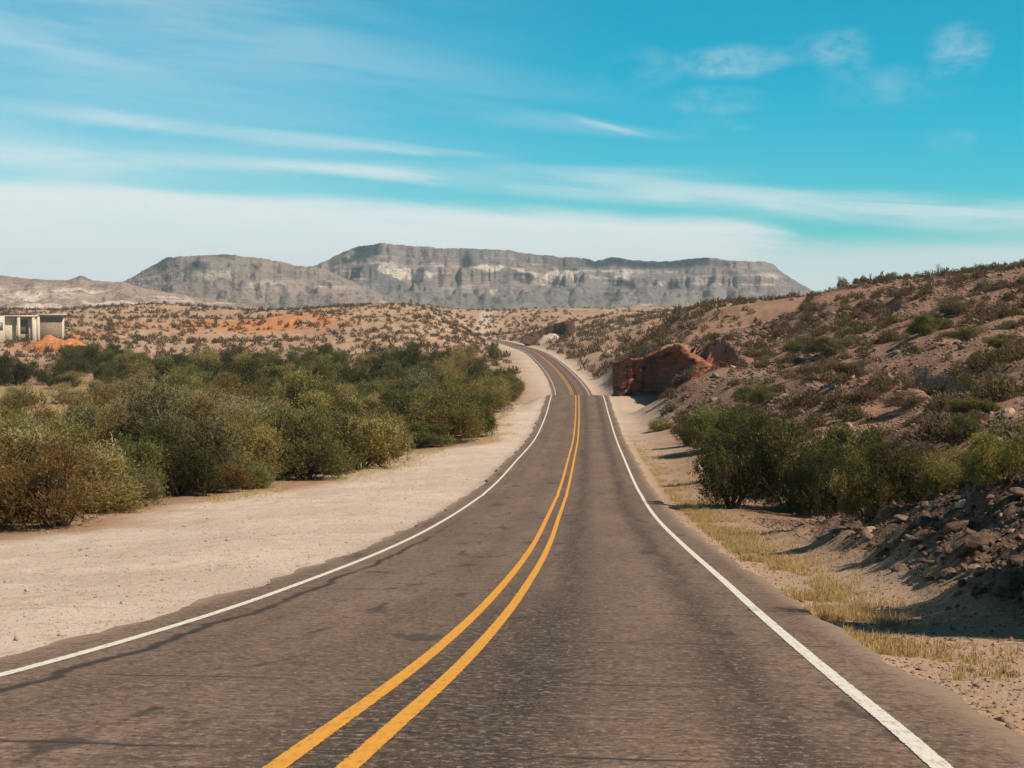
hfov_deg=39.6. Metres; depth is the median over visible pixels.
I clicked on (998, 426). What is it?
scrub bush
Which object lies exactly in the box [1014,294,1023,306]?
scrub bush
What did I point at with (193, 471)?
shrub
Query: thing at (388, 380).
shrub
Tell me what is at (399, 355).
shrub
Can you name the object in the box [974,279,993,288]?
scrub bush
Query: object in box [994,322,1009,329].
scrub bush
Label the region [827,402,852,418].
scrub bush
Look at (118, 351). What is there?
shrub
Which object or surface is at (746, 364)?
scrub bush
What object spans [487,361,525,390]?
shrub
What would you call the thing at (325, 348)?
shrub
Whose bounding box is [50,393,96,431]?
shrub
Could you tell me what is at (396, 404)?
shrub
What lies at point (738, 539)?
dry grass
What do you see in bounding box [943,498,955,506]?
rock
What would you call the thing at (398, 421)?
shrub
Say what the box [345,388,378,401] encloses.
shrub
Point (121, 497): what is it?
shrub
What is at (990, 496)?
rock
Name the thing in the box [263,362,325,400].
shrub
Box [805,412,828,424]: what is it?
scrub bush
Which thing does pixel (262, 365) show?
shrub
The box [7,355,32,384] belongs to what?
shrub
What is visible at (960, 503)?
rock
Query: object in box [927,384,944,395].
scrub bush
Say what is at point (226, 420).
shrub
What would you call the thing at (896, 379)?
scrub bush
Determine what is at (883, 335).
scrub bush
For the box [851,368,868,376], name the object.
scrub bush
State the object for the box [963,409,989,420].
scrub bush
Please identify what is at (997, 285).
scrub bush
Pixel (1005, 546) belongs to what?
gravel
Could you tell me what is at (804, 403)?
scrub bush
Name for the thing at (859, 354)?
scrub bush
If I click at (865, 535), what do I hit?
rock
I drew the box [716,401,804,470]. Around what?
shrub
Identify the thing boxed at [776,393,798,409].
scrub bush
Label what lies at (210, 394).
shrub
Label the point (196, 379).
shrub
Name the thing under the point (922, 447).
shrub
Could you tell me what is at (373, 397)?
shrub
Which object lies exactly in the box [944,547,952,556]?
rock
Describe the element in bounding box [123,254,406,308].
mountain
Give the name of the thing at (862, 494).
shrub
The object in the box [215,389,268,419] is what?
shrub
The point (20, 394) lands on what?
shrub
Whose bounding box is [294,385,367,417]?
shrub
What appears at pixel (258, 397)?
shrub
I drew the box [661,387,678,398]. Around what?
scrub bush
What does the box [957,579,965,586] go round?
rock
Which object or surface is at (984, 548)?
rock
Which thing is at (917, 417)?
scrub bush
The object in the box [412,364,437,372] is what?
shrub
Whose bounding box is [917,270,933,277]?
scrub bush
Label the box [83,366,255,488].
shrub
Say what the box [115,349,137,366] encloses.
shrub
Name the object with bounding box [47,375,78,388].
shrub
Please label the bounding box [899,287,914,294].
scrub bush
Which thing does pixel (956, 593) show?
rock
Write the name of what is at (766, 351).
scrub bush
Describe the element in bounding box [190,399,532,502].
dry grass
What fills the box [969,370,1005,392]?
scrub bush
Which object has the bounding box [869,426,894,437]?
scrub bush
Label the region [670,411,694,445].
shrub
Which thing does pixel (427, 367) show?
shrub
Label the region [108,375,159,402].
shrub
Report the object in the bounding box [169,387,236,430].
shrub
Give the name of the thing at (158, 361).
shrub
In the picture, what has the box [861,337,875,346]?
scrub bush
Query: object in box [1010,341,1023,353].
scrub bush
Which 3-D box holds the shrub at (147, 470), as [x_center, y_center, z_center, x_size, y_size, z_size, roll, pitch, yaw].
[-15.867,3.708,58.811,3.850,3.710,3.792,-2,4,-40]
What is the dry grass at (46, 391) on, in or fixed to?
on the ground at (470, 460)
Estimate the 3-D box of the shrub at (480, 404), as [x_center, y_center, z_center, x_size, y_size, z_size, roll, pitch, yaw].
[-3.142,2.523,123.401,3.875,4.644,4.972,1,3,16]
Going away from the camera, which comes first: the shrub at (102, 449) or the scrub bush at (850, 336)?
the shrub at (102, 449)
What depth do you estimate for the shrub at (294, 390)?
137.84 m
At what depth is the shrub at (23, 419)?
101.58 m
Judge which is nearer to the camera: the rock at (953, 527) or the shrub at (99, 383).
the rock at (953, 527)
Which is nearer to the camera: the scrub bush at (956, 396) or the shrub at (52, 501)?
the shrub at (52, 501)
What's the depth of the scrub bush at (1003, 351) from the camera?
85.29 m
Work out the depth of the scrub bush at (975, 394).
62.52 m
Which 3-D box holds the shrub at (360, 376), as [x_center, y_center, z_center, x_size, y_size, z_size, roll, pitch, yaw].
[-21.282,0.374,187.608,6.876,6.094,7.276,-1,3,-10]
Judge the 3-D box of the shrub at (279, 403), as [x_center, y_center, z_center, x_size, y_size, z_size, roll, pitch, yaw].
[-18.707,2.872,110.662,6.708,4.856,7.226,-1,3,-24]
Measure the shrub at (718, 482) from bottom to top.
4.518 m
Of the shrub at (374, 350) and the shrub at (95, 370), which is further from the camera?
the shrub at (374, 350)
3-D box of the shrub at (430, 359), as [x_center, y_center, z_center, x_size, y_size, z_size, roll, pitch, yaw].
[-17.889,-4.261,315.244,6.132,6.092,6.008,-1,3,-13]
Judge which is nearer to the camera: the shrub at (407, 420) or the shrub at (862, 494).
the shrub at (862, 494)
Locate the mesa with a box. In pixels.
[314,243,818,309]
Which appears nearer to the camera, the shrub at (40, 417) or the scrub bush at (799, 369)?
the shrub at (40, 417)
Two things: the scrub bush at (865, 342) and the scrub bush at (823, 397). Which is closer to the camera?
the scrub bush at (823, 397)
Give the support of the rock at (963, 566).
on the ground at (470, 460)
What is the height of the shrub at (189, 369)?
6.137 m
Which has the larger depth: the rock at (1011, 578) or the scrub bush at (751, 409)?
the scrub bush at (751, 409)
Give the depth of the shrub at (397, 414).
126.06 m
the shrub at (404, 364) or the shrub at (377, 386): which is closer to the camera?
the shrub at (377, 386)
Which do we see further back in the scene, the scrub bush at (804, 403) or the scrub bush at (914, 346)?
the scrub bush at (914, 346)
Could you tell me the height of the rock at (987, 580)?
0.230 m
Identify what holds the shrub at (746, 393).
on the ground at (470, 460)
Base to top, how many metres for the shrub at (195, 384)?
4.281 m
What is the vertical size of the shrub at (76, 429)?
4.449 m
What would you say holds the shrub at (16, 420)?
on the ground at (470, 460)
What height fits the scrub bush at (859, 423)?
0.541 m
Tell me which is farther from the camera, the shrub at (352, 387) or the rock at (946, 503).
the shrub at (352, 387)
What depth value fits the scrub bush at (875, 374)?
99.61 m
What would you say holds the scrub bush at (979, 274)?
on the ground at (470, 460)
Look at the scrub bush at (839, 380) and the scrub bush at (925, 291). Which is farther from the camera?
the scrub bush at (925, 291)
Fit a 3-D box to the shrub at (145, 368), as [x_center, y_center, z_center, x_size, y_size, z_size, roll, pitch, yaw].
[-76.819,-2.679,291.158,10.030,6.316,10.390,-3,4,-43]
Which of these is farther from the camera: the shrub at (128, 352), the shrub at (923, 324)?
the shrub at (128, 352)
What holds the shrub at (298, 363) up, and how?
on the ground at (470, 460)
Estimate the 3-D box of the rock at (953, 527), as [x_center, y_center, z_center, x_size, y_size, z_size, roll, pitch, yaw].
[7.703,2.454,24.370,0.512,0.208,0.588,-23,-22,39]
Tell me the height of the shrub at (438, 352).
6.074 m
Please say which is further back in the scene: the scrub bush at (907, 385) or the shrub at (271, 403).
the shrub at (271, 403)
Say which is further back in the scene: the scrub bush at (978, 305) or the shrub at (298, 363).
the shrub at (298, 363)
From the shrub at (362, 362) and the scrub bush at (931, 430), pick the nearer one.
the scrub bush at (931, 430)
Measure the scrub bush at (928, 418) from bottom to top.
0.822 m
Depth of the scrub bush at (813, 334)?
163.97 m
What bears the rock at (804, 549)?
on the ground at (470, 460)
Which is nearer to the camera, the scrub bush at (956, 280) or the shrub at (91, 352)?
the scrub bush at (956, 280)
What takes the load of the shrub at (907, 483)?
on the ground at (470, 460)
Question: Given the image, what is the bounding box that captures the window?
[20,319,27,333]
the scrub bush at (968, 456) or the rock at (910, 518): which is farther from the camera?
the scrub bush at (968, 456)
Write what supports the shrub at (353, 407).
on the ground at (470, 460)
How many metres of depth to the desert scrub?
492.60 m
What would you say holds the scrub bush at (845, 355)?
on the ground at (470, 460)
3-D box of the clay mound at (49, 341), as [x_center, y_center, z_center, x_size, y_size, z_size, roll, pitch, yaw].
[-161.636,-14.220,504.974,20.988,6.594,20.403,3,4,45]
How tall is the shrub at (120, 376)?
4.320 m
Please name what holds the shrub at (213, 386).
on the ground at (470, 460)
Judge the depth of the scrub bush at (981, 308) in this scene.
128.87 m
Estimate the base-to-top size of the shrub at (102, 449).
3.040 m
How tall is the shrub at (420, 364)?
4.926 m
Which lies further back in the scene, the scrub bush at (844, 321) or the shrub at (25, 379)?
the shrub at (25, 379)
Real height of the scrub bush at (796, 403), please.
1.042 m
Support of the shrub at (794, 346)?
on the ground at (470, 460)
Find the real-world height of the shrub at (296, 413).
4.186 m
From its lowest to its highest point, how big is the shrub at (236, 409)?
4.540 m
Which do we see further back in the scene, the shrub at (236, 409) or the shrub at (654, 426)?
the shrub at (654, 426)
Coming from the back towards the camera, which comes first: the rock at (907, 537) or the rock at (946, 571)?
the rock at (907, 537)
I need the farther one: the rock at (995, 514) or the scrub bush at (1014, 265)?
the scrub bush at (1014, 265)
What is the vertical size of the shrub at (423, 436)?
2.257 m
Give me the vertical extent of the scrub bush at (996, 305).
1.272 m
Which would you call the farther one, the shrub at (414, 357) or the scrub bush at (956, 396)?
the shrub at (414, 357)
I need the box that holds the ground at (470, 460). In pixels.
[0,268,1023,735]
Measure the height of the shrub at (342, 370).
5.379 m
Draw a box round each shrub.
[0,352,41,385]
[0,376,62,423]
[0,384,36,408]
[0,403,38,436]
[0,417,34,433]
[0,418,129,484]
[0,429,97,523]
[0,430,124,532]
[0,435,29,525]
[3,411,44,425]
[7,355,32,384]
[10,448,156,519]
[11,396,107,440]
[13,419,72,441]
[31,409,61,421]
[34,360,69,384]
[36,403,104,449]
[42,380,89,404]
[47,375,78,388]
[48,343,92,376]
[49,369,87,386]
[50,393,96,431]
[54,406,158,446]
[57,341,102,369]
[60,345,98,370]
[62,389,126,436]
[73,379,129,409]
[79,466,162,511]
[82,439,138,471]
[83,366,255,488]
[85,378,120,395]
[87,375,117,387]
[91,362,113,381]
[92,429,170,506]
[95,349,119,367]
[96,360,130,381]
[102,342,121,354]
[106,391,176,428]
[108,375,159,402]
[113,349,146,356]
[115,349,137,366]
[115,366,142,380]
[117,352,138,368]
[118,363,182,404]
[118,381,196,399]
[119,356,158,376]
[128,355,144,368]
[134,407,230,496]
[137,349,175,374]
[141,377,234,430]
[143,371,163,382]
[157,353,189,376]
[160,369,202,386]
[161,363,200,395]
[161,374,188,387]
[163,362,215,382]
[164,445,260,492]
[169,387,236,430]
[180,359,200,376]
[185,382,275,419]
[187,348,221,372]
[187,379,207,390]
[188,381,220,393]
[189,370,216,385]
[190,407,263,433]
[192,346,220,370]
[194,357,228,378]
[195,388,232,405]
[196,413,253,431]
[199,365,253,392]
[206,350,278,391]
[212,389,263,402]
[214,375,252,397]
[214,410,302,481]
[215,389,246,411]
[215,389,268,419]
[217,340,245,367]
[226,404,261,420]
[228,347,270,373]
[228,354,274,382]
[228,393,260,403]
[229,403,302,476]
[231,448,283,488]
[236,395,288,411]
[247,371,283,398]
[248,355,291,368]
[251,349,285,360]
[254,389,378,471]
[254,391,303,415]
[257,347,280,360]
[257,361,284,374]
[262,362,313,380]
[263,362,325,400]
[265,372,317,393]
[266,389,295,413]
[268,398,361,480]
[271,405,308,421]
[275,360,305,367]
[277,353,342,386]
[281,370,340,410]
[286,345,307,363]
[290,366,339,381]
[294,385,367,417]
[295,379,359,406]
[298,348,324,363]
[316,354,334,362]
[317,342,343,358]
[324,349,349,370]
[326,392,394,421]
[331,400,413,468]
[333,363,375,394]
[334,364,359,383]
[334,381,356,392]
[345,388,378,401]
[351,352,380,372]
[353,376,409,396]
[357,398,385,412]
[358,408,417,450]
[360,339,390,358]
[364,389,385,408]
[366,409,406,417]
[367,354,401,379]
[374,375,403,390]
[376,377,438,418]
[379,358,421,380]
[381,411,413,455]
[386,337,430,361]
[390,371,419,387]
[395,413,452,435]
[396,368,496,443]
[397,362,460,409]
[399,360,410,368]
[401,420,459,446]
[402,343,422,368]
[411,359,442,372]
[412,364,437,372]
[417,354,442,366]
[417,363,436,374]
[417,372,448,387]
[430,349,450,359]
[430,354,466,381]
[439,370,477,380]
[441,373,470,390]
[444,359,466,371]
[447,374,495,408]
[450,343,478,370]
[455,381,498,417]
[458,388,498,436]
[462,355,492,377]
[470,371,504,387]
[472,371,507,394]
[472,376,515,412]
[473,377,512,391]
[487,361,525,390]
[488,340,499,360]
[501,372,527,401]
[502,388,518,402]
[645,416,673,431]
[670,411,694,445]
[684,397,791,508]
[685,397,747,450]
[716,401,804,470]
[731,375,775,404]
[731,409,843,513]
[783,334,811,352]
[784,431,864,523]
[796,413,885,483]
[800,334,855,354]
[824,358,867,375]
[825,469,906,524]
[856,431,937,505]
[880,388,928,407]
[881,434,944,497]
[906,311,944,335]
[909,440,982,493]
[930,294,978,314]
[934,325,991,339]
[943,393,1002,412]
[947,411,983,441]
[960,425,1023,486]
[978,333,1019,347]
[997,418,1023,477]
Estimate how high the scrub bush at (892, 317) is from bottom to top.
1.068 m
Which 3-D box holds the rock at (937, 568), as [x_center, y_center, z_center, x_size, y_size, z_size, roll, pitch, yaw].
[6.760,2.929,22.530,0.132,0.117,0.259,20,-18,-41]
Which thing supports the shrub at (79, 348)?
on the ground at (470, 460)
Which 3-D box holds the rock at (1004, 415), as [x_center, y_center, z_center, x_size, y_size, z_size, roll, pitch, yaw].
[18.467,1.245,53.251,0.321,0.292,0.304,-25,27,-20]
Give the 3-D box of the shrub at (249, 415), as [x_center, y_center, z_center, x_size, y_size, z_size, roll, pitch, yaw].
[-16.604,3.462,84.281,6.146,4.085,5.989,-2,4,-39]
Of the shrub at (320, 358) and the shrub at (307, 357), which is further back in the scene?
the shrub at (307, 357)
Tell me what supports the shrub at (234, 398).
on the ground at (470, 460)
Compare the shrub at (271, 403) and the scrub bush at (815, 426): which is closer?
the scrub bush at (815, 426)
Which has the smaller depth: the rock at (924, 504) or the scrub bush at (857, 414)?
the rock at (924, 504)
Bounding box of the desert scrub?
[0,259,1023,454]
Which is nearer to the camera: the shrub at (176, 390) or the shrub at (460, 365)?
the shrub at (176, 390)
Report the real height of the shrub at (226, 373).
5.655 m
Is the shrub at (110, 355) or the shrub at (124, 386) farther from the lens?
the shrub at (110, 355)
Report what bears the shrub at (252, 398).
on the ground at (470, 460)
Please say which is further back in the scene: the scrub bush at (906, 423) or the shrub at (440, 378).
the shrub at (440, 378)
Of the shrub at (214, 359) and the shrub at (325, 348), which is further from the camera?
the shrub at (325, 348)
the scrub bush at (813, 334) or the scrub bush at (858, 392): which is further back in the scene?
the scrub bush at (813, 334)
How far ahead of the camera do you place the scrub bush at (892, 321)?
141.83 m
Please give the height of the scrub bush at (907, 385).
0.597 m
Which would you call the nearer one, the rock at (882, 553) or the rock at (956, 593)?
the rock at (956, 593)
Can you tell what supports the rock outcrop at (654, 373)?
on the ground at (470, 460)
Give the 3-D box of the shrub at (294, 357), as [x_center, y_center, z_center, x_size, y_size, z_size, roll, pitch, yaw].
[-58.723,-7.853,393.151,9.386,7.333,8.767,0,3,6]
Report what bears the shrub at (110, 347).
on the ground at (470, 460)
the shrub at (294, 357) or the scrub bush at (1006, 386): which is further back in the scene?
the shrub at (294, 357)
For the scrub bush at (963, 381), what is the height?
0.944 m
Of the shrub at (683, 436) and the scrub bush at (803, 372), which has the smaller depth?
the shrub at (683, 436)
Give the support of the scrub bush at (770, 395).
on the ground at (470, 460)
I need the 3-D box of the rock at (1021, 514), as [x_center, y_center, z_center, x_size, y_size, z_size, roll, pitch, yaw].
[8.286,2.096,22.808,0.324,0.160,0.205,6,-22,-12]
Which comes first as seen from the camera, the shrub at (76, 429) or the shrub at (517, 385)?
the shrub at (76, 429)
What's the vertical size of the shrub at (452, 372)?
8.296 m
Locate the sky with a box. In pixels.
[0,0,1023,291]
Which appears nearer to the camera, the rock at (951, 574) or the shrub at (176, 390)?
the rock at (951, 574)
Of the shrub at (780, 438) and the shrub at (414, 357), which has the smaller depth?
the shrub at (780, 438)
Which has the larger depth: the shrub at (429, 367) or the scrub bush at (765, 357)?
the shrub at (429, 367)
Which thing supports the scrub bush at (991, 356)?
on the ground at (470, 460)
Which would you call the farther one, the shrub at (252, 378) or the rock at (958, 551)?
the shrub at (252, 378)
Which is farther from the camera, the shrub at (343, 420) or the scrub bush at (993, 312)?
the scrub bush at (993, 312)
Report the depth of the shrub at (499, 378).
204.51 m
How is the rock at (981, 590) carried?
on the ground at (470, 460)
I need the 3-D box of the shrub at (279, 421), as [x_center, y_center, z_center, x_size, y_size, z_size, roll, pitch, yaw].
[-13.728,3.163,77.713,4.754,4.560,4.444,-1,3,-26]
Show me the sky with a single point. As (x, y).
(820, 142)
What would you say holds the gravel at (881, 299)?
on the ground at (470, 460)
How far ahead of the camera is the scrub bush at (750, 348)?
172.31 m
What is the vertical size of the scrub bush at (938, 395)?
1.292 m
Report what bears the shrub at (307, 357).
on the ground at (470, 460)
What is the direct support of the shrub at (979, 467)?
on the ground at (470, 460)
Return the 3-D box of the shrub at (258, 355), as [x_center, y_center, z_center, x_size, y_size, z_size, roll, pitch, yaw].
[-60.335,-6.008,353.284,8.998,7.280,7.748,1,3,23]
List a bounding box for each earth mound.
[535,333,558,344]
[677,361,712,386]
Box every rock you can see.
[799,548,809,551]
[859,526,874,536]
[860,531,872,540]
[876,550,885,556]
[893,514,908,522]
[893,563,906,571]
[904,534,914,540]
[906,516,915,522]
[908,525,915,531]
[917,545,925,551]
[917,557,928,562]
[921,501,928,507]
[921,551,928,557]
[923,577,934,583]
[927,560,935,564]
[931,514,939,518]
[931,565,944,571]
[934,551,941,556]
[941,543,949,548]
[941,567,955,578]
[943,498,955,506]
[943,569,951,576]
[944,520,974,532]
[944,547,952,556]
[947,572,956,576]
[951,590,962,596]
[952,540,969,559]
[955,499,965,507]
[957,344,966,348]
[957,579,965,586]
[959,563,967,570]
[963,532,996,552]
[965,529,975,534]
[966,494,973,499]
[967,564,980,572]
[971,550,980,555]
[971,590,978,595]
[973,571,981,576]
[976,567,986,573]
[977,587,987,594]
[981,545,988,550]
[981,573,995,587]
[986,494,994,498]
[991,510,1001,516]
[993,567,1023,590]
[1000,413,1008,418]
[1001,407,1014,414]
[1006,555,1023,567]
[1009,487,1023,496]
[1018,510,1023,518]
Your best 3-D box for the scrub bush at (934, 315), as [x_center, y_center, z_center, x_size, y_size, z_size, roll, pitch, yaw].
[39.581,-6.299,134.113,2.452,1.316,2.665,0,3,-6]
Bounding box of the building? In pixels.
[0,314,66,341]
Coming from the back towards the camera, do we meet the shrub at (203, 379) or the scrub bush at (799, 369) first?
the shrub at (203, 379)
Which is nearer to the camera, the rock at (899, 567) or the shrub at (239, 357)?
the rock at (899, 567)
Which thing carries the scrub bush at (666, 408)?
on the ground at (470, 460)
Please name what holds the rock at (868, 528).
on the ground at (470, 460)
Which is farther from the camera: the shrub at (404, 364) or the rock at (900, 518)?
the shrub at (404, 364)
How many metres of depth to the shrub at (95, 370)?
295.53 m
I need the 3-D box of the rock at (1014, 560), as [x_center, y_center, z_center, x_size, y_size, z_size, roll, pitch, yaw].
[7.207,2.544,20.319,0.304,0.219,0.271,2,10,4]
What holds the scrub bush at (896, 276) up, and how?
on the ground at (470, 460)
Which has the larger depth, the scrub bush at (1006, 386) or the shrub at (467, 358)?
the shrub at (467, 358)
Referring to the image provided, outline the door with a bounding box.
[40,317,61,338]
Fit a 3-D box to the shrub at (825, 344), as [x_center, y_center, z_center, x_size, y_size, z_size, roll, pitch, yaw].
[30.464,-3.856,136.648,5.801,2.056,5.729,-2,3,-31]
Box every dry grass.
[0,381,118,416]
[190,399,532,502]
[631,439,1023,681]
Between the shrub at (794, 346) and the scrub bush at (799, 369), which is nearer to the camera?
the scrub bush at (799, 369)
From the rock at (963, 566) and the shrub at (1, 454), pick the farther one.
the shrub at (1, 454)
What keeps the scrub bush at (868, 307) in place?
on the ground at (470, 460)
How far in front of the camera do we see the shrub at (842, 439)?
51.41 m
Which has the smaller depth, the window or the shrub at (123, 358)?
the shrub at (123, 358)
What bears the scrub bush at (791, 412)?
on the ground at (470, 460)
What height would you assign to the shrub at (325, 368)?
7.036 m
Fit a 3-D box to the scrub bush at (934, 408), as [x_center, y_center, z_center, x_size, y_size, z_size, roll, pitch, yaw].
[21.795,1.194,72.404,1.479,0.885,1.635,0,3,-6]
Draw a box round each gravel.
[0,473,487,655]
[658,266,1023,522]
[664,474,1023,733]
[740,455,1023,623]
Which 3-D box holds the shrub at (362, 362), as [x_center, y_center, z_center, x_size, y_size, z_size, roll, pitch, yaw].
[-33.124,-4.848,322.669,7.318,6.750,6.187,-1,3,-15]
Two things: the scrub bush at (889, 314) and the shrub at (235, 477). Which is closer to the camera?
the shrub at (235, 477)
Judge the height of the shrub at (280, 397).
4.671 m
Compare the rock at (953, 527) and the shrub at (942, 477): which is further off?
the shrub at (942, 477)
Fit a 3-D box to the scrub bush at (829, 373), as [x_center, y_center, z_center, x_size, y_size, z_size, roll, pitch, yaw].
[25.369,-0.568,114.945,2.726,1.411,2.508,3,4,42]
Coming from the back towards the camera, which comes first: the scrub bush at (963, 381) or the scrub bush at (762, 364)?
the scrub bush at (762, 364)
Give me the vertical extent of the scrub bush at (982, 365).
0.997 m
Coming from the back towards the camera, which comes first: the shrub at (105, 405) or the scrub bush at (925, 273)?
the scrub bush at (925, 273)
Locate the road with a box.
[0,339,1023,767]
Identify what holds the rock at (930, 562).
on the ground at (470, 460)
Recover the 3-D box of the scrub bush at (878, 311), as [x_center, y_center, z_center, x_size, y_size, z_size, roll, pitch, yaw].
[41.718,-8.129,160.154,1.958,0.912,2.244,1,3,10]
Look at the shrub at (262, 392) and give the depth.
168.16 m
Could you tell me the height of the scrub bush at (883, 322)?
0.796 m
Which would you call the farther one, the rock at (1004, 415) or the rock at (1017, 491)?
the rock at (1004, 415)
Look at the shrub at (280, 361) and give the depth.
334.94 m
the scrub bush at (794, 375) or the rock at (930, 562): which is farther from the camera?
the scrub bush at (794, 375)
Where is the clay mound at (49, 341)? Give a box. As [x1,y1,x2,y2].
[22,335,85,352]
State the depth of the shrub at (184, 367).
225.93 m
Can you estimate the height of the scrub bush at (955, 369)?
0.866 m
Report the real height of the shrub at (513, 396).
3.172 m
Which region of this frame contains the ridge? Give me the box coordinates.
[0,275,273,308]
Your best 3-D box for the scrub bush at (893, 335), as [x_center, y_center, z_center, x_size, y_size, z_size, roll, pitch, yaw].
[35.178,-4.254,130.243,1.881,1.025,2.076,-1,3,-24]
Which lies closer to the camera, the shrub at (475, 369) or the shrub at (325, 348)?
the shrub at (475, 369)
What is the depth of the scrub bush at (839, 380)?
103.54 m
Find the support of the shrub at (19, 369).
on the ground at (470, 460)
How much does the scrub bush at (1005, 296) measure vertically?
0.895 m
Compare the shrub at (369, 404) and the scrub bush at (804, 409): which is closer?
the scrub bush at (804, 409)
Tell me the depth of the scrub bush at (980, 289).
149.87 m
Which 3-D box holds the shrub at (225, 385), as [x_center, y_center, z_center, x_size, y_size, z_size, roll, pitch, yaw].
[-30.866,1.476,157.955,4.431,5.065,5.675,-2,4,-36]
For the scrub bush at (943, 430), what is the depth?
54.17 m
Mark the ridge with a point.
(79, 291)
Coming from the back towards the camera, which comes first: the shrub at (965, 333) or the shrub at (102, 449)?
the shrub at (965, 333)
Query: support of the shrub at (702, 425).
on the ground at (470, 460)
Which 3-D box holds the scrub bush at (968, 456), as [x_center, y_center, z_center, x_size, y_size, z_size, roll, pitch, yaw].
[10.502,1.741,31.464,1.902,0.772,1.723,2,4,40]
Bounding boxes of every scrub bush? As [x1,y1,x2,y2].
[656,338,675,346]
[660,402,678,411]
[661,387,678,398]
[670,374,683,385]
[675,409,688,413]
[677,369,692,379]
[696,399,709,404]
[732,358,749,367]
[733,403,745,410]
[745,403,765,416]
[746,350,756,356]
[747,346,758,352]
[753,339,768,348]
[755,358,773,368]
[757,354,769,360]
[759,345,776,356]
[761,391,779,399]
[765,493,784,504]
[769,385,786,392]
[771,398,782,403]
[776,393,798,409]
[779,407,802,418]
[781,371,799,379]
[785,397,801,408]
[790,364,807,372]
[793,388,818,402]
[794,406,808,413]
[795,428,818,440]
[796,419,824,429]
[797,302,809,308]
[799,311,814,320]
[800,366,812,375]
[800,393,824,407]
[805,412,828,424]
[809,394,825,405]
[812,329,825,336]
[812,369,837,382]
[815,365,831,373]
[817,399,835,409]
[822,387,862,406]
[826,372,851,383]
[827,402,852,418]
[834,329,848,337]
[836,402,867,420]
[837,316,859,327]
[838,303,853,309]
[839,333,859,343]
[840,352,853,359]
[844,324,858,333]
[846,410,867,419]
[848,325,867,334]
[848,387,868,401]
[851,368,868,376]
[854,386,883,401]
[854,420,866,425]
[855,300,867,306]
[855,346,867,352]
[855,350,870,357]
[857,319,877,329]
[861,301,878,311]
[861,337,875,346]
[866,356,883,363]
[867,371,891,382]
[867,374,895,392]
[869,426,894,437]
[870,440,892,453]
[872,337,881,344]
[874,308,886,315]
[874,320,890,327]
[879,329,896,341]
[882,312,894,319]
[885,315,899,321]
[885,317,900,323]
[885,332,902,341]
[888,271,899,278]
[889,371,915,384]
[894,331,912,340]
[896,287,910,297]
[897,382,919,389]
[898,411,951,443]
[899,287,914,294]
[900,441,936,460]
[902,343,918,353]
[903,346,924,354]
[903,416,914,425]
[913,411,930,423]
[915,410,939,424]
[916,411,950,434]
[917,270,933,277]
[918,286,933,294]
[921,390,953,410]
[922,399,944,412]
[926,311,943,319]
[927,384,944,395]
[936,319,954,329]
[936,430,958,443]
[937,412,978,441]
[938,364,965,376]
[938,391,965,405]
[943,447,995,473]
[948,276,964,283]
[949,395,973,414]
[950,359,964,366]
[953,273,967,281]
[953,305,969,314]
[955,373,978,386]
[958,355,995,370]
[959,378,1007,402]
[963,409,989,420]
[964,348,996,362]
[965,409,989,422]
[967,355,979,367]
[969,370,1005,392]
[970,270,985,278]
[970,303,994,314]
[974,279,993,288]
[974,286,988,293]
[975,300,988,307]
[980,416,1015,436]
[981,307,1002,320]
[983,375,1023,401]
[985,347,1010,361]
[988,299,1009,310]
[989,363,1009,372]
[990,279,1009,290]
[993,340,1023,362]
[993,434,1014,454]
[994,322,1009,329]
[997,303,1023,316]
[998,291,1016,299]
[1002,320,1016,327]
[1006,261,1021,268]
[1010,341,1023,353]
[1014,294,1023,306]
[1015,273,1023,282]
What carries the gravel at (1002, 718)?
on the ground at (470, 460)
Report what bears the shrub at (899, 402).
on the ground at (470, 460)
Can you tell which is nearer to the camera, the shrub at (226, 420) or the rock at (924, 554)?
the rock at (924, 554)
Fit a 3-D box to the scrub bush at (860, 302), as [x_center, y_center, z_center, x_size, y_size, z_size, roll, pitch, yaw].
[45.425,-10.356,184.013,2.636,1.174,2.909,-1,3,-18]
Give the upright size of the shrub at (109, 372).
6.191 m
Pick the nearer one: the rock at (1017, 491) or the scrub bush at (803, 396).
the rock at (1017, 491)
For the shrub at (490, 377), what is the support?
on the ground at (470, 460)
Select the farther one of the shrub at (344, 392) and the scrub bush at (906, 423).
the shrub at (344, 392)
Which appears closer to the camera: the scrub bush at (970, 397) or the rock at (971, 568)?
the rock at (971, 568)
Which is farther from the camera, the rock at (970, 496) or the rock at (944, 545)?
the rock at (970, 496)
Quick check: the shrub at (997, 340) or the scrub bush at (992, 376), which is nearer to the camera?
the scrub bush at (992, 376)
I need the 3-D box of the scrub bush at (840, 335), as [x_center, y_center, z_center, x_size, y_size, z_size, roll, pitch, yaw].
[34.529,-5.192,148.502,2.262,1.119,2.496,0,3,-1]
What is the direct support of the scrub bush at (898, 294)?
on the ground at (470, 460)
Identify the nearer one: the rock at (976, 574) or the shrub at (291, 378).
the rock at (976, 574)
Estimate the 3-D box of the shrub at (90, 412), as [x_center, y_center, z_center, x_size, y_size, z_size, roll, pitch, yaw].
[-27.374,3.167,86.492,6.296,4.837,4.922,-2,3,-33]
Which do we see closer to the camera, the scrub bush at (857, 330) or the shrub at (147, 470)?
the shrub at (147, 470)
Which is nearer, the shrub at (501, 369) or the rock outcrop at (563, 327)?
the shrub at (501, 369)
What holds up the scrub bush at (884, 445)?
on the ground at (470, 460)
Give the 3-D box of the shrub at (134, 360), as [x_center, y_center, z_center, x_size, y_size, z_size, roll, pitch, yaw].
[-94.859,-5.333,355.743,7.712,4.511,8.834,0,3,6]
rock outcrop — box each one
[521,321,574,345]
[611,344,726,395]

